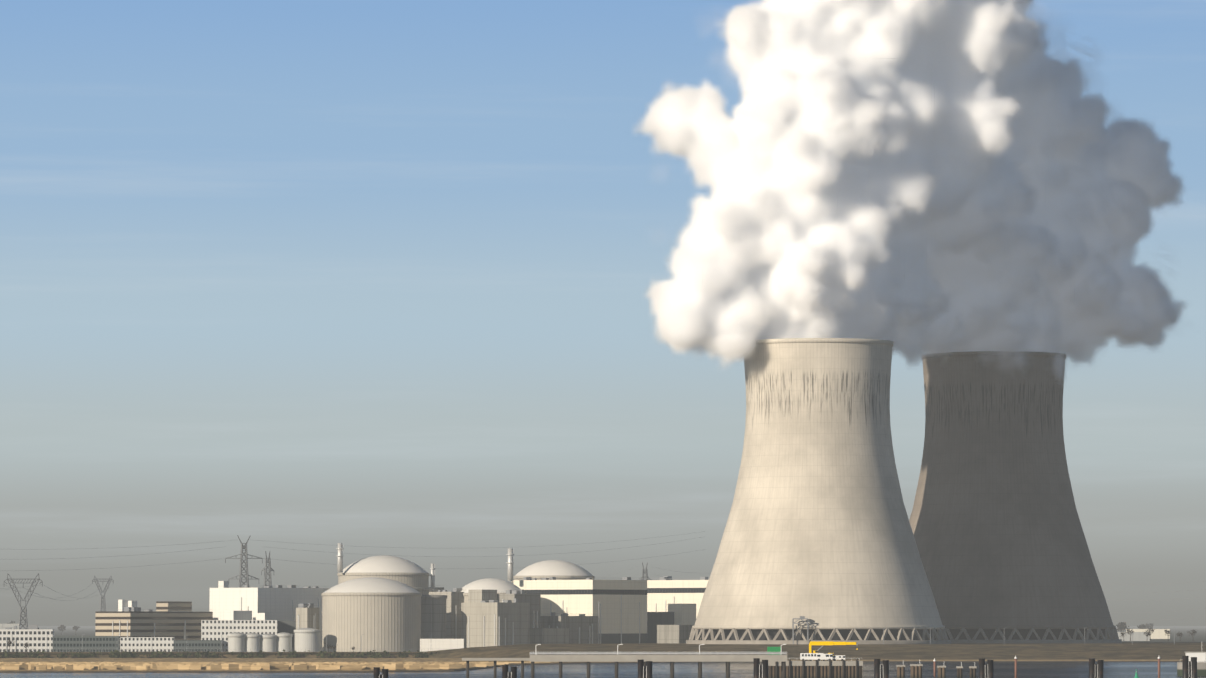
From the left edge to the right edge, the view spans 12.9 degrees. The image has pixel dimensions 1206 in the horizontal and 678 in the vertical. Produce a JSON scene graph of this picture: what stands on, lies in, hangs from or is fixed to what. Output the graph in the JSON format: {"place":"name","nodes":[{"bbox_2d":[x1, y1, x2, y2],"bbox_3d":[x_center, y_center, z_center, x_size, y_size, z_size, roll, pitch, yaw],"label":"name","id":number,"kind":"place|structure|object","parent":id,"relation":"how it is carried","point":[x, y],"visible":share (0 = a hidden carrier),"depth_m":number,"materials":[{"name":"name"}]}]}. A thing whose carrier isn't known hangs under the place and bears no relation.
{"place":"outdoors","nodes":[
{"label":"outdoors","id":0,"kind":"place"},
{"bbox_2d":[0,658,1181,672],"bbox_3d":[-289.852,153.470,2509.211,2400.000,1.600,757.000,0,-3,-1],"label":"riverbank","id":1,"kind":"structure","parent":0,"point":[224,660],"depth_m":2657.14,"materials":[{"name":"brown soil"}]},
{"bbox_2d":[0,655,419,657],"bbox_3d":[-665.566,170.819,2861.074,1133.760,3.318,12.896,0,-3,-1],"label":"bushes","id":2,"kind":"object","parent":1,"relation":"on","point":[329,656],"visible":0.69,"depth_m":2872.22,"materials":[{"name":"green plant"}]},
{"bbox_2d":[0,649,454,657],"bbox_3d":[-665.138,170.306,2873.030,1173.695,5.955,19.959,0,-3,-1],"label":"shore bush row","id":3,"kind":"object","parent":1,"relation":"on","point":[197,654],"visible":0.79,"depth_m":2881.57,"materials":[{"name":"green plant"}]},
{"bbox_2d":[0,661,549,669],"bbox_3d":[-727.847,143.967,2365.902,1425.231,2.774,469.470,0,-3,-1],"label":"reed belt","id":4,"kind":"object","parent":1,"relation":"on","point":[215,665],"visible":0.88,"depth_m":2163.54,"materials":[{"name":"beige plant"}]},
{"bbox_2d":[0,642,1205,659],"bbox_3d":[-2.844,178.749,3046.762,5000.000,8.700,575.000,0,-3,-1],"label":"ground","id":5,"kind":"structure","parent":0,"point":[1095,651],"depth_m":2851.12,"materials":[{"name":"brown plant"}]},
{"bbox_2d":[0,625,53,651],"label":"office","id":6,"kind":"structure","parent":5,"relation":"on","point":[35,637],"depth_m":2942.10,"materials":[{"name":"grey concrete"}]},
{"bbox_2d":[0,624,19,628],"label":"building","id":7,"kind":"structure","parent":6,"relation":"on","point":[8,625],"depth_m":2957.20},
{"bbox_2d":[53,636,119,651],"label":"dark office","id":8,"kind":"structure","parent":5,"relation":"on","point":[85,643],"depth_m":2937.77,"materials":[{"name":"grey concrete"}]},
{"bbox_2d":[120,637,174,651],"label":"office building","id":9,"kind":"structure","parent":5,"relation":"on","point":[145,644],"depth_m":2973.45,"materials":[{"name":"grey concrete"}]},
{"bbox_2d":[95,607,212,639],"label":"beige office","id":10,"kind":"structure","parent":5,"relation":"on","point":[132,622],"depth_m":3009.60,"materials":[{"name":"grey concrete"}]},
{"bbox_2d":[118,600,126,610],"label":"rooftop box","id":11,"kind":"object","parent":10,"relation":"on","point":[122,604],"visible":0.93,"depth_m":3020.21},
{"bbox_2d":[128,601,136,606],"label":"rooftop box","id":12,"kind":"object","parent":10,"relation":"on","point":[132,603],"visible":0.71,"depth_m":3021.50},
{"bbox_2d":[156,601,191,610],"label":"rooftop structure","id":13,"kind":"object","parent":10,"relation":"on","point":[172,606],"visible":1,"depth_m":3049.68,"materials":[{"name":"beige concrete"}]},
{"bbox_2d":[174,640,222,651],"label":"dark office","id":14,"kind":"structure","parent":5,"relation":"on","point":[198,645],"depth_m":2974.10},
{"bbox_2d":[7,634,443,651],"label":"perimeter fence and lamps","id":15,"kind":"object","parent":5,"relation":"on","point":[256,645],"visible":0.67,"depth_m":2910.57,"materials":[{"name":"grey metal"}]},
{"bbox_2d":[218,611,251,619],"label":"white block","id":16,"kind":"structure","parent":5,"relation":"on","point":[234,615],"depth_m":3015.16,"materials":[{"name":"white concrete"}]},
{"bbox_2d":[227,632,245,651],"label":"storage tank","id":17,"kind":"object","parent":5,"relation":"on","point":[236,641],"visible":0.98,"depth_m":2935.48,"materials":[{"name":"metal"}]},
{"bbox_2d":[201,620,277,650],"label":"white low block","id":18,"kind":"structure","parent":5,"relation":"on","point":[214,629],"depth_m":2985.09,"materials":[{"name":"grey concrete"}]},
{"bbox_2d":[245,633,260,651],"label":"storage tank","id":19,"kind":"object","parent":5,"relation":"on","point":[250,640],"visible":0.92,"depth_m":2938.45,"materials":[{"name":"metal"}]},
{"bbox_2d":[256,613,275,619],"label":"white block","id":20,"kind":"structure","parent":5,"relation":"on","point":[265,616],"depth_m":3016.59,"materials":[{"name":"white concrete"}]},
{"bbox_2d":[260,634,276,651],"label":"storage tank","id":21,"kind":"object","parent":5,"relation":"on","point":[267,642],"visible":0.94,"depth_m":2941.70,"materials":[{"name":"metal"}]},
{"bbox_2d":[209,585,329,650],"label":"tall white block","id":22,"kind":"structure","parent":5,"relation":"on","point":[280,602],"depth_m":3052.32,"materials":[{"name":"white concrete"}]},
{"bbox_2d":[218,581,228,587],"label":"box","id":23,"kind":"object","parent":22,"relation":"on","point":[223,584],"visible":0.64,"depth_m":3062.73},
{"bbox_2d":[275,632,291,651],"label":"storage tank","id":24,"kind":"object","parent":5,"relation":"on","point":[283,640],"visible":0.94,"depth_m":2944.95,"materials":[{"name":"metal"}]},
{"bbox_2d":[278,621,295,650],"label":"building","id":25,"kind":"structure","parent":5,"relation":"on","point":[287,626],"depth_m":2995.77,"materials":[{"name":"grey concrete"}]},
{"bbox_2d":[294,628,319,651],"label":"storage tank","id":26,"kind":"object","parent":5,"relation":"on","point":[307,639],"visible":0.98,"depth_m":2941.80,"materials":[{"name":"metal"}]},
{"bbox_2d":[296,603,318,629],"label":"building tower","id":27,"kind":"structure","parent":5,"relation":"on","point":[307,615],"depth_m":2984.93,"materials":[{"name":"concrete"}]},
{"bbox_2d":[321,577,421,651],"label":"reactor building","id":28,"kind":"structure","parent":5,"relation":"on","point":[380,614],"depth_m":2951.92,"materials":[{"name":"concrete"}]},
{"bbox_2d":[333,585,443,591],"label":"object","id":29,"kind":"object","parent":5,"relation":"on","point":[438,588],"visible":0.04,"depth_m":3152.88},
{"bbox_2d":[336,543,343,572],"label":"vent stack","id":30,"kind":"object","parent":29,"relation":"on","point":[339,562],"visible":1,"depth_m":3087.32,"materials":[{"name":"metal"}]},
{"bbox_2d":[430,564,434,590],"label":"vent stack","id":31,"kind":"object","parent":29,"relation":"on","point":[432,568],"visible":0.98,"depth_m":3102.33,"materials":[{"name":"metal"}]},
{"bbox_2d":[412,587,431,594],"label":"building","id":32,"kind":"structure","parent":5,"relation":"on","point":[424,590],"depth_m":3087.28,"materials":[{"name":"grey concrete"}]},
{"bbox_2d":[337,555,428,587],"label":"reactor dome","id":33,"kind":"structure","parent":32,"relation":"on","point":[406,572],"depth_m":3086.88,"materials":[{"name":"beige concrete"}]},
{"bbox_2d":[421,595,446,638],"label":"building","id":34,"kind":"structure","parent":5,"relation":"on","point":[433,614],"depth_m":2983.78,"materials":[{"name":"concrete"}]},
{"bbox_2d":[420,639,463,651],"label":"building","id":35,"kind":"structure","parent":5,"relation":"on","point":[434,644],"depth_m":2962.45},
{"bbox_2d":[429,588,463,638],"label":"concrete block","id":36,"kind":"structure","parent":5,"relation":"on","point":[454,600],"depth_m":3030.77,"materials":[{"name":"grey concrete"}]},
{"bbox_2d":[461,578,525,602],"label":"dome","id":37,"kind":"structure","parent":5,"relation":"on","point":[500,586],"depth_m":3037.38,"materials":[{"name":"concrete"}]},
{"bbox_2d":[461,598,529,647],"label":"block","id":38,"kind":"structure","parent":5,"relation":"on","point":[492,623],"depth_m":2983.16,"materials":[{"name":"concrete"}]},
{"bbox_2d":[468,590,496,602],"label":"block","id":39,"kind":"object","parent":38,"relation":"on","point":[476,596],"visible":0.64,"depth_m":3003.40,"materials":[{"name":"concrete"}]},
{"bbox_2d":[497,590,540,627],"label":"block","id":40,"kind":"structure","parent":5,"relation":"on","point":[534,600],"depth_m":3013.02,"materials":[{"name":"concrete"}]},
{"bbox_2d":[530,628,568,643],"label":"reactor annex","id":41,"kind":"object","parent":5,"relation":"on","point":[549,635],"visible":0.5,"depth_m":3009.45,"materials":[{"name":"concrete"}]},
{"bbox_2d":[541,612,597,643],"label":"building","id":42,"kind":"structure","parent":5,"relation":"on","point":[583,628],"depth_m":3035.50,"materials":[{"name":"concrete"}]},
{"bbox_2d":[513,577,646,643],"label":"reactor hall","id":43,"kind":"structure","parent":5,"relation":"on","point":[618,608],"depth_m":3068.11,"materials":[{"name":"grey"}]},
{"bbox_2d":[506,548,513,580],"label":"vent stack","id":44,"kind":"object","parent":43,"relation":"on","point":[510,554],"visible":1,"depth_m":3079.44,"materials":[{"name":"metal"}]},
{"bbox_2d":[511,579,585,582],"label":"roof edge","id":45,"kind":"object","parent":43,"relation":"on","point":[556,579],"visible":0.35,"depth_m":3115.73,"materials":[{"name":"concrete"}]},
{"bbox_2d":[513,560,594,579],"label":"dome","id":46,"kind":"structure","parent":45,"relation":"on","point":[559,569],"depth_m":3123.85,"materials":[{"name":"concrete"}]},
{"bbox_2d":[647,612,673,642],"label":"building","id":47,"kind":"structure","parent":5,"relation":"on","point":[654,619],"depth_m":3115.17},
{"bbox_2d":[657,625,693,642],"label":"building","id":48,"kind":"structure","parent":5,"relation":"on","point":[673,633],"depth_m":3075.61,"materials":[{"name":"concrete"}]},
{"bbox_2d":[647,576,708,618],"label":"turbine hall","id":49,"kind":"structure","parent":5,"relation":"on","point":[663,592],"depth_m":3216.37,"materials":[{"name":"white"}]},
{"bbox_2d":[668,604,695,624],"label":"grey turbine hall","id":50,"kind":"structure","parent":5,"relation":"on","point":[684,614],"depth_m":3129.98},
{"bbox_2d":[792,616,807,643],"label":"gantry","id":51,"kind":"object","parent":5,"relation":"on","point":[801,618],"visible":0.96,"depth_m":2917.94,"materials":[{"name":"grey metal"}]},
{"bbox_2d":[686,338,950,643],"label":"cooling tower","id":52,"kind":"structure","parent":5,"relation":"on","point":[818,533],"depth_m":2956.97,"materials":[{"name":"concrete"}]},
{"bbox_2d":[909,351,1121,643],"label":"cooling tower","id":53,"kind":"structure","parent":5,"relation":"on","point":[997,531],"depth_m":3100.09,"materials":[{"name":"concrete"}]},
{"bbox_2d":[883,627,1175,643],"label":"lamp posts","id":54,"kind":"object","parent":5,"relation":"on","point":[1005,627],"visible":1,"depth_m":2909.18,"materials":[{"name":"grey metal"}]},
{"bbox_2d":[0,662,1205,677],"bbox_3d":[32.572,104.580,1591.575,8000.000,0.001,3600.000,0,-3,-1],"label":"river water","id":55,"kind":"structure","parent":0,"point":[1001,670],"depth_m":2138.09,"materials":[{"name":"grey liquid"}]},
{"bbox_2d":[373,667,387,677],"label":"mooring dolphin","id":56,"kind":"object","parent":55,"relation":"in","point":[377,673],"visible":1,"depth_m":930.63,"materials":[{"name":"grey"}]},
{"bbox_2d":[502,665,516,677],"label":"mooring dolphin","id":57,"kind":"object","parent":55,"relation":"in","point":[507,674],"visible":1,"depth_m":983.58,"materials":[{"name":"grey"}]},
{"bbox_2d":[462,644,786,677],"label":"intake pier","id":58,"kind":"structure","parent":55,"relation":"in","point":[671,659],"depth_m":1761.57,"materials":[{"name":"concrete"}]},
{"bbox_2d":[767,647,780,654],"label":"green container","id":59,"kind":"object","parent":58,"relation":"on","point":[773,649],"visible":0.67,"depth_m":1772.33,"materials":[{"name":"green metal"}]},
{"bbox_2d":[638,660,651,677],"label":"mooring dolphin","id":60,"kind":"object","parent":55,"relation":"in","point":[644,671],"visible":1,"depth_m":1038.39,"materials":[{"name":"grey"}]},
{"bbox_2d":[753,658,767,677],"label":"mooring dolphin","id":61,"kind":"object","parent":55,"relation":"in","point":[760,671],"visible":1,"depth_m":1085.06,"materials":[{"name":"grey"}]},
{"bbox_2d":[768,658,862,677],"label":"pier","id":62,"kind":"structure","parent":55,"relation":"in","point":[823,669],"depth_m":1857.39,"materials":[{"name":"concrete"}]},
{"bbox_2d":[800,653,822,660],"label":"white minibus","id":63,"kind":"object","parent":62,"relation":"on","point":[806,656],"visible":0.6,"depth_m":1861.01,"materials":[{"name":"white paint"}]},
{"bbox_2d":[816,654,832,660],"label":"white van","id":64,"kind":"object","parent":62,"relation":"on","point":[819,657],"visible":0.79,"depth_m":1860.77,"materials":[{"name":"white paint"}]},
{"bbox_2d":[805,641,857,660],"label":"loading crane","id":65,"kind":"object","parent":62,"relation":"on","point":[822,643],"visible":0.48,"depth_m":1865.77,"materials":[{"name":"yellow metal"}]},
{"bbox_2d":[832,655,844,660],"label":"white van","id":66,"kind":"object","parent":62,"relation":"on","point":[838,657],"visible":0.9,"depth_m":1861.89,"materials":[{"name":"white paint"}]},
{"bbox_2d":[874,659,888,677],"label":"mooring dolphin","id":67,"kind":"object","parent":55,"relation":"in","point":[881,671],"visible":1,"depth_m":1133.19,"materials":[{"name":"grey"}]},
{"bbox_2d":[880,662,976,677],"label":"mooring dolphins","id":68,"kind":"object","parent":55,"relation":"in","point":[915,670],"visible":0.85,"depth_m":1857.84,"materials":[{"name":"concrete"}]},
{"bbox_2d":[979,659,993,677],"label":"mooring dolphin","id":69,"kind":"object","parent":55,"relation":"in","point":[986,670],"visible":1,"depth_m":1174.58,"materials":[{"name":"grey"}]},
{"bbox_2d":[933,656,1159,677],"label":"marker poles","id":70,"kind":"object","parent":55,"relation":"in","point":[1015,658],"visible":1,"depth_m":1825.36,"materials":[{"name":"brown metal"}]},
{"bbox_2d":[1089,658,1103,677],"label":"mooring dolphin","id":71,"kind":"object","parent":55,"relation":"in","point":[1095,670],"visible":1,"depth_m":1217.40,"materials":[{"name":"grey"}]},
{"bbox_2d":[1182,656,1196,677],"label":"mooring dolphin","id":72,"kind":"object","parent":55,"relation":"in","point":[1189,669],"visible":1,"depth_m":1254.47,"materials":[{"name":"grey"}]},
{"bbox_2d":[1177,652,1205,675],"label":"lock guide caisson","id":73,"kind":"object","parent":55,"relation":"in","point":[1201,663],"visible":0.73,"depth_m":1978.20,"materials":[{"name":"concrete"}]},
{"bbox_2d":[0,626,1205,653],"bbox_3d":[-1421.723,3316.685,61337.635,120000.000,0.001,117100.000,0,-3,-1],"label":"buildings","id":74,"kind":"structure","parent":0,"point":[1200,635],"depth_m":11440.94,"materials":[{"name":"grey concrete"}]},
{"bbox_2d":[4,573,42,628],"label":"pylon","id":75,"kind":"object","parent":74,"relation":"on","point":[25,616],"visible":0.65,"depth_m":3480.68,"materials":[{"name":"grey metal"}]},
{"bbox_2d":[58,625,65,634],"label":"tree","id":76,"kind":"object","parent":74,"relation":"on","point":[62,627],"visible":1,"depth_m":8495.56,"materials":[{"name":"brown plant"}]},
{"bbox_2d":[92,576,113,610],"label":"pylon","id":77,"kind":"object","parent":74,"relation":"on","point":[102,601],"visible":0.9,"depth_m":5575.56,"materials":[{"name":"grey metal"}]},
{"bbox_2d":[225,535,262,587],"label":"pylon","id":78,"kind":"object","parent":74,"relation":"on","point":[241,565],"visible":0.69,"depth_m":3883.46,"materials":[{"name":"grey metal"}]},
{"bbox_2d":[0,531,1204,620],"bbox_3d":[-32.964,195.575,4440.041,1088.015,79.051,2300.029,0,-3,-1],"label":"power lines","id":79,"kind":"object","parent":78,"relation":"attached to","point":[492,568],"visible":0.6,"depth_m":4167.02,"materials":[{"name":"silver metal"}]},
{"bbox_2d":[261,551,273,587],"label":"slim pylon","id":80,"kind":"object","parent":74,"relation":"on","point":[268,560],"visible":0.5,"depth_m":4282.92,"materials":[{"name":"grey metal"}]},
{"bbox_2d":[639,563,650,579],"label":"pylon","id":81,"kind":"object","parent":74,"relation":"on","point":[643,577],"visible":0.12,"depth_m":3490.83,"materials":[{"name":"grey metal"}]},
{"bbox_2d":[1116,622,1125,631],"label":"tree","id":82,"kind":"object","parent":74,"relation":"on","point":[1122,625],"visible":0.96,"depth_m":6590.47,"materials":[{"name":"brown plant"}]},
{"bbox_2d":[1126,626,1133,640],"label":"winter tree","id":83,"kind":"object","parent":74,"relation":"on","point":[1129,632],"visible":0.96,"depth_m":3597.58,"materials":[{"name":"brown plant"}]},
{"bbox_2d":[1117,632,1149,640],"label":"shed","id":84,"kind":"structure","parent":74,"relation":"on","point":[1138,636],"depth_m":5199.66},
{"bbox_2d":[1126,629,1169,638],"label":"shed","id":85,"kind":"structure","parent":74,"relation":"on","point":[1158,633],"depth_m":6001.36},
{"bbox_2d":[1143,623,1153,628],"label":"tree","id":86,"kind":"object","parent":74,"relation":"on","point":[1148,625],"visible":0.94,"depth_m":8883.10,"materials":[{"name":"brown plant"}]},
{"bbox_2d":[0,0,1205,625],"label":"sky","id":87,"kind":"structure","parent":0,"point":[456,283],"materials":[{"name":"blue"}]}
]}

